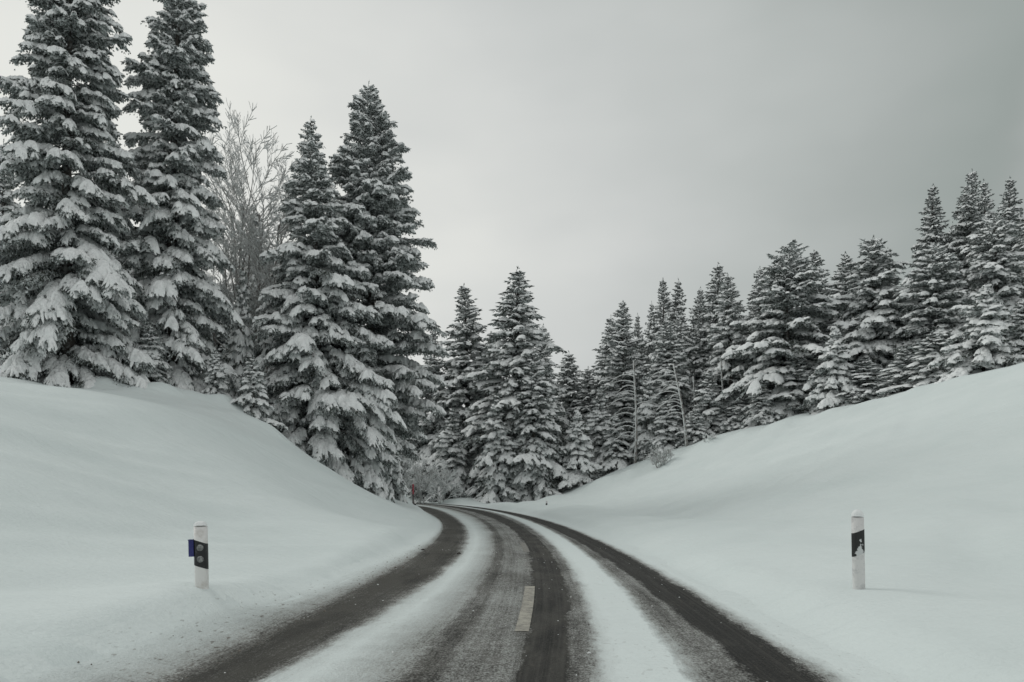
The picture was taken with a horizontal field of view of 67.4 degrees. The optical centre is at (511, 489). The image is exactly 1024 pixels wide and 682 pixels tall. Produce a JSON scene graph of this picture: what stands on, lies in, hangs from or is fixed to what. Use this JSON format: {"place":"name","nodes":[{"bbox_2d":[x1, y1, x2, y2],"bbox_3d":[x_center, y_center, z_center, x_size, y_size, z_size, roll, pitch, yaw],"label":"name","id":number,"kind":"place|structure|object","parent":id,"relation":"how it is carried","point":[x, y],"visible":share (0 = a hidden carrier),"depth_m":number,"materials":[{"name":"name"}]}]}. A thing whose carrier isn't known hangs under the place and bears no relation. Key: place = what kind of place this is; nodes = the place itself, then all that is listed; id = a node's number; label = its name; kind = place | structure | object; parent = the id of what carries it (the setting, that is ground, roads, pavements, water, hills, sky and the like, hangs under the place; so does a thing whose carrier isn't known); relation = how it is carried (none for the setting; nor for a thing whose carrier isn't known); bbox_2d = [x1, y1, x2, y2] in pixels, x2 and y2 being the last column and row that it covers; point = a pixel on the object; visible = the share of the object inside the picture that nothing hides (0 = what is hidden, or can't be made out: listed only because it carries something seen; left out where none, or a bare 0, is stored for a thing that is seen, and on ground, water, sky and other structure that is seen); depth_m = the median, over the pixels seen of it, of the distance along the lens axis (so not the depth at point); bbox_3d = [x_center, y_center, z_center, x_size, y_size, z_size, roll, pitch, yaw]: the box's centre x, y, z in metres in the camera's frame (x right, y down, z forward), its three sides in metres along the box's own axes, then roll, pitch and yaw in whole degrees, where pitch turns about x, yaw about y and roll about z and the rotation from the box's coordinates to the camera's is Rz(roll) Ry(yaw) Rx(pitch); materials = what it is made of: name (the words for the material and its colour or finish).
{"place":"outdoors","nodes":[
{"label":"outdoors","id":0,"kind":"place"},
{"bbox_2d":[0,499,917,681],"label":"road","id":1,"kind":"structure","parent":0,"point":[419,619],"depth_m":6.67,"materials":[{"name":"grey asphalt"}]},
{"bbox_2d":[77,545,431,681],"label":"dirt crumbs","id":2,"kind":"object","parent":1,"relation":"on","point":[239,650],"visible":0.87,"depth_m":9.74,"materials":[{"name":"brown soil"}]},
{"bbox_2d":[224,549,795,675],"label":"ice crumbs","id":3,"kind":"object","parent":1,"relation":"on","point":[558,620],"visible":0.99,"depth_m":7.88,"materials":[{"name":"white ice"}]},
{"bbox_2d":[515,586,534,630],"bbox_3d":[0.162,1.238,8.250,0.136,0.001,3.117,0,0,3],"label":"road marking","id":4,"kind":"object","parent":1,"relation":"on","point":[524,619],"visible":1,"depth_m":7.84,"materials":[{"name":"paint"}]},
{"bbox_2d":[520,542,529,551],"bbox_3d":[0.266,1.238,16.504,0.132,0.001,2.709,0,0,-1],"label":"road marking","id":5,"kind":"object","parent":1,"relation":"on","point":[524,547],"visible":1,"depth_m":16.30,"materials":[{"name":"paint"}]},
{"bbox_2d":[0,362,1023,681],"bbox_3d":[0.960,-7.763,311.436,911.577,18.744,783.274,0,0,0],"label":"snowy ground","id":6,"kind":"structure","parent":0,"point":[110,492],"depth_m":15.35,"materials":[{"name":"white snow"}]},
{"bbox_2d":[0,336,12,365],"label":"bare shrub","id":7,"kind":"object","parent":6,"relation":"on","point":[3,347],"visible":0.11,"depth_m":27.77,"materials":[{"name":"grey plant"}]},
{"bbox_2d":[0,139,32,325],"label":"spruce tree","id":8,"kind":"object","parent":6,"relation":"on","point":[7,203],"visible":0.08,"depth_m":37.83,"materials":[{"name":"green plant"}]},
{"bbox_2d":[0,0,160,388],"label":"spruce tree","id":9,"kind":"object","parent":6,"relation":"on","point":[62,215],"visible":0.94,"depth_m":27.90,"materials":[{"name":"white plant"}]},
{"bbox_2d":[93,122,145,328],"bbox_3d":[-19.382,-10.704,37.857,3.974,15.429,4.748,0,0,43],"label":"spruce tree","id":10,"kind":"object","parent":6,"relation":"on","point":[116,145],"visible":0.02,"depth_m":37.74,"materials":[{"name":"green plant"}]},
{"bbox_2d":[132,318,173,384],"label":"spruce tree","id":11,"kind":"object","parent":6,"relation":"on","point":[149,331],"visible":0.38,"depth_m":30.07,"materials":[{"name":"green plant"}]},
{"bbox_2d":[112,0,245,393],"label":"spruce tree","id":12,"kind":"object","parent":6,"relation":"on","point":[177,112],"visible":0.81,"depth_m":31.40,"materials":[{"name":"green plant"}]},
{"bbox_2d":[188,521,208,588],"bbox_3d":[-2.890,0.743,7.089,0.168,0.898,0.114,-1,0,-13],"label":"delineator post","id":13,"kind":"object","parent":6,"relation":"on","point":[198,547],"visible":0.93,"depth_m":7.05,"materials":[{"name":"white plastic"}]},
{"bbox_2d":[178,232,224,389],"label":"spruce tree","id":14,"kind":"object","parent":6,"relation":"on","point":[193,313],"visible":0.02,"depth_m":37.67,"materials":[{"name":"green plant"}]},
{"bbox_2d":[200,348,231,397],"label":"spruce tree","id":15,"kind":"object","parent":6,"relation":"on","point":[215,374],"visible":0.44,"depth_m":31.00,"materials":[{"name":"white plant"}]},
{"bbox_2d":[209,319,226,360],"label":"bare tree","id":16,"kind":"object","parent":6,"relation":"on","point":[214,338],"visible":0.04,"depth_m":34.95,"materials":[{"name":"plant"}]},
{"bbox_2d":[211,284,228,352],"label":"spruce tree","id":17,"kind":"object","parent":6,"relation":"on","point":[220,348],"visible":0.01,"depth_m":48.21,"materials":[{"name":"green plant"}]},
{"bbox_2d":[221,269,257,405],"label":"spruce tree","id":18,"kind":"object","parent":6,"relation":"on","point":[243,347],"visible":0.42,"depth_m":33.80,"materials":[{"name":"green plant"}]},
{"bbox_2d":[220,207,281,390],"bbox_3d":[-14.935,-8.873,43.971,5.582,14.566,4.624,0,0,27],"label":"spruce tree","id":19,"kind":"object","parent":6,"relation":"on","point":[270,367],"depth_m":43.47,"materials":[{"name":"green plant"}]},
{"bbox_2d":[230,355,289,430],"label":"spruce tree","id":20,"kind":"object","parent":6,"relation":"on","point":[257,405],"visible":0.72,"depth_m":30.75,"materials":[{"name":"white plant"}]},
{"bbox_2d":[197,99,337,375],"bbox_3d":[-13.793,-10.817,39.450,6.848,16.292,10.332,0,0,-36],"label":"bare tree","id":21,"kind":"object","parent":6,"relation":"on","point":[235,245],"visible":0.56,"depth_m":38.05,"materials":[{"name":"grey plant"}]},
{"bbox_2d":[259,336,309,432],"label":"spruce tree","id":22,"kind":"object","parent":6,"relation":"on","point":[277,391],"visible":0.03,"depth_m":35.52,"materials":[{"name":"green plant"}]},
{"bbox_2d":[241,116,407,499],"bbox_3d":[-8.549,-7.793,35.228,7.686,18.481,7.372,-1,0,0],"label":"spruce tree","id":23,"kind":"object","parent":6,"relation":"on","point":[309,290],"visible":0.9,"depth_m":33.71,"materials":[{"name":"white plant"}]},
{"bbox_2d":[337,359,398,502],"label":"spruce tree","id":24,"kind":"object","parent":6,"relation":"on","point":[373,473],"visible":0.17,"depth_m":35.26,"materials":[{"name":"green plant"}]},
{"bbox_2d":[286,81,450,462],"bbox_3d":[-7.041,-9.671,37.880,8.034,21.050,8.392,0,0,0],"label":"spruce tree","id":25,"kind":"object","parent":6,"relation":"on","point":[378,213],"visible":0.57,"depth_m":36.87,"materials":[{"name":"green plant"}]},
{"bbox_2d":[381,435,408,502],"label":"spruce tree","id":26,"kind":"object","parent":6,"relation":"on","point":[397,485],"visible":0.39,"depth_m":46.62,"materials":[{"name":"green plant"}]},
{"bbox_2d":[398,436,411,493],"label":"spruce tree","id":27,"kind":"object","parent":6,"relation":"on","point":[404,466],"visible":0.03,"depth_m":87.59,"materials":[{"name":"green plant"}]},
{"bbox_2d":[402,466,421,493],"bbox_3d":[-7.272,-0.731,49.851,2.611,2.188,1.924,0,0,-30],"label":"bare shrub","id":28,"kind":"object","parent":6,"relation":"on","point":[408,479],"visible":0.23,"depth_m":49.83,"materials":[{"name":"grey plant"}]},
{"bbox_2d":[412,484,413,503],"bbox_3d":[-6.309,0.324,49.000,0.105,1.301,0.110,0,0,0],"label":"snow pole","id":29,"kind":"object","parent":6,"relation":"on","point":[413,493],"visible":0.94,"depth_m":48.96,"materials":[{"name":"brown wood"}]},
{"bbox_2d":[399,331,449,498],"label":"spruce tree","id":30,"kind":"object","parent":6,"relation":"on","point":[434,426],"visible":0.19,"depth_m":76.89,"materials":[{"name":"green plant"}]},
{"bbox_2d":[400,452,451,503],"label":"bare shrub","id":31,"kind":"object","parent":6,"relation":"on","point":[410,463],"visible":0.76,"depth_m":65.54,"materials":[{"name":"grey plant"}]},
{"bbox_2d":[417,463,464,502],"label":"bare shrub","id":32,"kind":"object","parent":6,"relation":"on","point":[445,486],"visible":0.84,"depth_m":66.28,"materials":[{"name":"grey plant"}]},
{"bbox_2d":[407,284,489,500],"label":"spruce tree","id":33,"kind":"object","parent":6,"relation":"on","point":[458,370],"visible":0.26,"depth_m":74.91,"materials":[{"name":"green plant"}]},
{"bbox_2d":[424,407,474,501],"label":"spruce tree","id":34,"kind":"object","parent":6,"relation":"on","point":[447,445],"visible":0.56,"depth_m":71.39,"materials":[{"name":"green plant"}]},
{"bbox_2d":[461,331,501,497],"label":"spruce tree","id":35,"kind":"object","parent":6,"relation":"on","point":[488,359],"visible":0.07,"depth_m":73.08,"materials":[{"name":"green plant"}]},
{"bbox_2d":[473,393,531,503],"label":"spruce tree","id":36,"kind":"object","parent":6,"relation":"on","point":[496,437],"visible":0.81,"depth_m":65.58,"materials":[{"name":"green plant"}]},
{"bbox_2d":[458,266,572,501],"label":"spruce tree","id":37,"kind":"object","parent":6,"relation":"on","point":[514,353],"visible":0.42,"depth_m":68.45,"materials":[{"name":"green plant"}]},
{"bbox_2d":[505,347,571,501],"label":"spruce tree","id":38,"kind":"object","parent":6,"relation":"on","point":[528,422],"visible":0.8,"depth_m":65.76,"materials":[{"name":"green plant"}]},
{"bbox_2d":[533,324,571,488],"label":"spruce tree","id":39,"kind":"object","parent":6,"relation":"on","point":[563,422],"visible":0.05,"depth_m":76.98,"materials":[{"name":"green plant"}]},
{"bbox_2d":[554,351,590,468],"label":"spruce tree","id":40,"kind":"object","parent":6,"relation":"on","point":[568,370],"visible":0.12,"depth_m":80.86,"materials":[{"name":"green plant"}]},
{"bbox_2d":[552,410,604,491],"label":"spruce tree","id":41,"kind":"object","parent":6,"relation":"on","point":[579,462],"visible":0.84,"depth_m":66.19,"materials":[{"name":"green plant"}]},
{"bbox_2d":[564,366,599,441],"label":"spruce tree","id":42,"kind":"object","parent":6,"relation":"on","point":[587,405],"visible":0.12,"depth_m":79.53,"materials":[{"name":"green plant"}]},
{"bbox_2d":[584,388,612,474],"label":"spruce tree","id":43,"kind":"object","parent":6,"relation":"on","point":[595,415],"visible":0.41,"depth_m":69.40,"materials":[{"name":"green plant"}]},
{"bbox_2d":[581,318,616,434],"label":"spruce tree","id":44,"kind":"object","parent":6,"relation":"on","point":[604,349],"visible":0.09,"depth_m":79.36,"materials":[{"name":"green plant"}]},
{"bbox_2d":[597,416,638,476],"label":"spruce tree","id":45,"kind":"object","parent":6,"relation":"on","point":[614,461],"visible":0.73,"depth_m":67.47,"materials":[{"name":"green plant"}]},
{"bbox_2d":[591,300,656,469],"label":"spruce tree","id":46,"kind":"object","parent":6,"relation":"on","point":[624,348],"visible":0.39,"depth_m":73.08,"materials":[{"name":"green plant"}]},
{"bbox_2d":[598,360,669,463],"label":"bare tree","id":47,"kind":"object","parent":6,"relation":"on","point":[635,428],"visible":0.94,"depth_m":65.94,"materials":[{"name":"plant"}]},
{"bbox_2d":[632,313,642,352],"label":"spruce tree","id":48,"kind":"object","parent":6,"relation":"on","point":[638,328],"visible":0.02,"depth_m":89.85,"materials":[{"name":"green plant"}]},
{"bbox_2d":[626,332,649,432],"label":"spruce tree","id":49,"kind":"object","parent":6,"relation":"on","point":[640,350],"visible":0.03,"depth_m":77.40,"materials":[{"name":"green plant"}]},
{"bbox_2d":[625,372,660,465],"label":"spruce tree","id":50,"kind":"object","parent":6,"relation":"on","point":[644,428],"visible":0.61,"depth_m":67.50,"materials":[{"name":"green plant"}]},
{"bbox_2d":[642,301,657,360],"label":"spruce tree","id":51,"kind":"object","parent":6,"relation":"on","point":[649,339],"visible":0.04,"depth_m":87.62,"materials":[{"name":"green plant"}]},
{"bbox_2d":[645,446,673,467],"bbox_3d":[11.445,-2.454,58.757,1.888,1.927,2.536,0,0,-15],"label":"bare shrub","id":52,"kind":"object","parent":6,"relation":"on","point":[663,455],"visible":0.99,"depth_m":58.85,"materials":[{"name":"grey plant"}]},
{"bbox_2d":[645,277,675,415],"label":"spruce tree","id":53,"kind":"object","parent":6,"relation":"on","point":[661,317],"visible":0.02,"depth_m":82.15,"materials":[{"name":"green plant"}]},
{"bbox_2d":[643,395,683,459],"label":"spruce tree","id":54,"kind":"object","parent":6,"relation":"on","point":[665,437],"visible":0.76,"depth_m":65.43,"materials":[{"name":"green plant"}]},
{"bbox_2d":[645,364,687,446],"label":"bare tree","id":55,"kind":"object","parent":6,"relation":"on","point":[683,415],"visible":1,"depth_m":62.92,"materials":[{"name":"grey plant"}]},
{"bbox_2d":[637,318,696,432],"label":"spruce tree","id":56,"kind":"object","parent":6,"relation":"on","point":[668,354],"visible":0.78,"depth_m":68.99,"materials":[{"name":"green plant"}]},
{"bbox_2d":[657,311,694,445],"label":"spruce tree","id":57,"kind":"object","parent":6,"relation":"on","point":[678,326],"visible":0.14,"depth_m":75.19,"materials":[{"name":"green plant"}]},
{"bbox_2d":[660,279,692,358],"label":"spruce tree","id":58,"kind":"object","parent":6,"relation":"on","point":[677,307],"visible":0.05,"depth_m":81.77,"materials":[{"name":"green plant"}]},
{"bbox_2d":[674,409,708,447],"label":"spruce tree","id":59,"kind":"object","parent":6,"relation":"on","point":[697,425],"visible":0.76,"depth_m":63.73,"materials":[{"name":"green plant"}]},
{"bbox_2d":[688,376,695,407],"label":"bare tree","id":60,"kind":"object","parent":6,"relation":"on","point":[694,388],"visible":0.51,"depth_m":66.93,"materials":[{"name":"plant"}]},
{"bbox_2d":[675,317,710,419],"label":"spruce tree","id":61,"kind":"object","parent":6,"relation":"on","point":[694,364],"visible":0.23,"depth_m":75.26,"materials":[{"name":"green plant"}]},
{"bbox_2d":[688,287,711,352],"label":"spruce tree","id":62,"kind":"object","parent":6,"relation":"on","point":[696,312],"visible":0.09,"depth_m":85.55,"materials":[{"name":"green plant"}]},
{"bbox_2d":[679,372,733,445],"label":"spruce tree","id":63,"kind":"object","parent":6,"relation":"on","point":[708,409],"visible":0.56,"depth_m":65.33,"materials":[{"name":"green plant"}]},
{"bbox_2d":[702,433,716,442],"bbox_3d":[15.150,-3.821,58.485,0.996,1.023,1.641,0,0,35],"label":"bare shrub","id":64,"kind":"object","parent":6,"relation":"on","point":[711,438],"visible":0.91,"depth_m":58.28,"materials":[{"name":"grey plant"}]},
{"bbox_2d":[682,263,747,413],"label":"spruce tree","id":65,"kind":"object","parent":6,"relation":"on","point":[710,297],"visible":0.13,"depth_m":75.16,"materials":[{"name":"green plant"}]},
{"bbox_2d":[711,361,736,413],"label":"bare tree","id":66,"kind":"object","parent":6,"relation":"on","point":[722,383],"visible":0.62,"depth_m":65.94,"materials":[{"name":"plant"}]},
{"bbox_2d":[713,390,745,434],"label":"spruce tree","id":67,"kind":"object","parent":6,"relation":"on","point":[732,414],"visible":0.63,"depth_m":64.34,"materials":[{"name":"green plant"}]},
{"bbox_2d":[706,272,756,386],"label":"spruce tree","id":68,"kind":"object","parent":6,"relation":"on","point":[731,310],"visible":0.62,"depth_m":67.33,"materials":[{"name":"green plant"}]},
{"bbox_2d":[746,304,762,403],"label":"spruce tree","id":69,"kind":"object","parent":6,"relation":"on","point":[754,314],"visible":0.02,"depth_m":76.80,"materials":[{"name":"green plant"}]},
{"bbox_2d":[743,268,767,339],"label":"spruce tree","id":70,"kind":"object","parent":6,"relation":"on","point":[755,291],"visible":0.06,"depth_m":77.95,"materials":[{"name":"green plant"}]},
{"bbox_2d":[739,379,783,428],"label":"spruce tree","id":71,"kind":"object","parent":6,"relation":"on","point":[761,414],"visible":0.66,"depth_m":61.33,"materials":[{"name":"white plant"}]},
{"bbox_2d":[713,239,840,425],"bbox_3d":[22.405,-12.490,63.996,10.425,16.099,11.328,1,0,27],"label":"spruce tree","id":72,"kind":"object","parent":6,"relation":"on","point":[784,325],"visible":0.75,"depth_m":62.83,"materials":[{"name":"green plant"}]},
{"bbox_2d":[761,359,818,423],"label":"spruce tree","id":73,"kind":"object","parent":6,"relation":"on","point":[793,393],"visible":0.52,"depth_m":60.98,"materials":[{"name":"green plant"}]},
{"bbox_2d":[789,250,844,361],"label":"spruce tree","id":74,"kind":"object","parent":6,"relation":"on","point":[814,254],"visible":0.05,"depth_m":67.76,"materials":[{"name":"green plant"}]},
{"bbox_2d":[799,326,865,414],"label":"spruce tree","id":75,"kind":"object","parent":6,"relation":"on","point":[831,374],"visible":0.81,"depth_m":57.38,"materials":[{"name":"white plant"}]},
{"bbox_2d":[829,252,863,364],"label":"spruce tree","id":76,"kind":"object","parent":6,"relation":"on","point":[840,276],"visible":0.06,"depth_m":73.63,"materials":[{"name":"green plant"}]},
{"bbox_2d":[850,391,864,403],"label":"spruce tree","id":77,"kind":"object","parent":6,"relation":"on","point":[858,398],"visible":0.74,"depth_m":55.76,"materials":[{"name":"green plant"}]},
{"bbox_2d":[851,509,864,589],"bbox_3d":[3.470,0.750,7.700,0.124,1.097,0.101,-1,0,0],"label":"delineator post","id":78,"kind":"object","parent":6,"relation":"on","point":[858,549],"visible":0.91,"depth_m":7.65,"materials":[{"name":"plastic"}]},
{"bbox_2d":[834,357,894,406],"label":"spruce tree","id":79,"kind":"object","parent":6,"relation":"on","point":[864,373],"visible":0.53,"depth_m":56.22,"materials":[{"name":"green plant"}]},
{"bbox_2d":[814,235,926,390],"bbox_3d":[28.657,-12.712,61.622,10.347,15.625,10.196,0,0,27],"label":"spruce tree","id":80,"kind":"object","parent":6,"relation":"on","point":[872,330],"visible":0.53,"depth_m":60.63,"materials":[{"name":"green plant"}]},
{"bbox_2d":[874,248,905,366],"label":"spruce tree","id":81,"kind":"object","parent":6,"relation":"on","point":[886,269],"depth_m":71.67,"materials":[{"name":"green plant"}]},
{"bbox_2d":[871,347,924,398],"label":"spruce tree","id":82,"kind":"object","parent":6,"relation":"on","point":[900,364],"visible":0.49,"depth_m":53.71,"materials":[{"name":"green plant"}]},
{"bbox_2d":[874,330,957,395],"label":"spruce tree","id":83,"kind":"object","parent":6,"relation":"on","point":[928,350],"visible":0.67,"depth_m":51.52,"materials":[{"name":"white plant"}]},
{"bbox_2d":[886,242,977,374],"bbox_3d":[32.337,-12.799,57.779,8.324,11.513,7.660,-1,1,-43],"label":"spruce tree","id":84,"kind":"object","parent":6,"relation":"on","point":[929,276],"visible":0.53,"depth_m":57.18,"materials":[{"name":"green plant"}]},
{"bbox_2d":[900,183,963,340],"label":"spruce tree","id":85,"kind":"object","parent":6,"relation":"on","point":[932,227],"visible":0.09,"depth_m":69.77,"materials":[{"name":"green plant"}]},
{"bbox_2d":[954,220,971,319],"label":"spruce tree","id":86,"kind":"object","parent":6,"relation":"on","point":[963,257],"visible":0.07,"depth_m":68.24,"materials":[{"name":"green plant"}]},
{"bbox_2d":[938,168,988,319],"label":"spruce tree","id":87,"kind":"object","parent":6,"relation":"on","point":[967,209],"visible":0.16,"depth_m":67.90,"materials":[{"name":"green plant"}]},
{"bbox_2d":[927,284,1023,383],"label":"spruce tree","id":88,"kind":"object","parent":6,"relation":"on","point":[985,333],"visible":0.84,"depth_m":45.42,"materials":[{"name":"white plant"}]},
{"bbox_2d":[943,213,1023,368],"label":"spruce tree","id":89,"kind":"object","parent":6,"relation":"on","point":[1000,271],"visible":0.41,"depth_m":57.45,"materials":[{"name":"green plant"}]},
{"bbox_2d":[971,179,1011,245],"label":"spruce tree","id":90,"kind":"object","parent":6,"relation":"on","point":[984,190],"visible":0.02,"depth_m":71.78,"materials":[{"name":"green plant"}]},
{"bbox_2d":[992,299,1023,365],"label":"spruce tree","id":91,"kind":"object","parent":6,"relation":"on","point":[1016,318],"visible":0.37,"depth_m":45.83,"materials":[{"name":"green plant"}]},
{"bbox_2d":[993,177,1023,260],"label":"spruce tree","id":92,"kind":"object","parent":6,"relation":"on","point":[1013,213],"visible":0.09,"depth_m":69.65,"materials":[{"name":"green plant"}]},
{"bbox_2d":[1009,219,1023,295],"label":"spruce tree","id":93,"kind":"object","parent":6,"relation":"on","point":[1018,246],"visible":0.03,"depth_m":62.87,"materials":[{"name":"green plant"}]},
{"bbox_2d":[0,0,1023,421],"label":"sky","id":94,"kind":"structure","parent":0,"point":[602,151],"materials":[{"name":"grey"}]}
]}

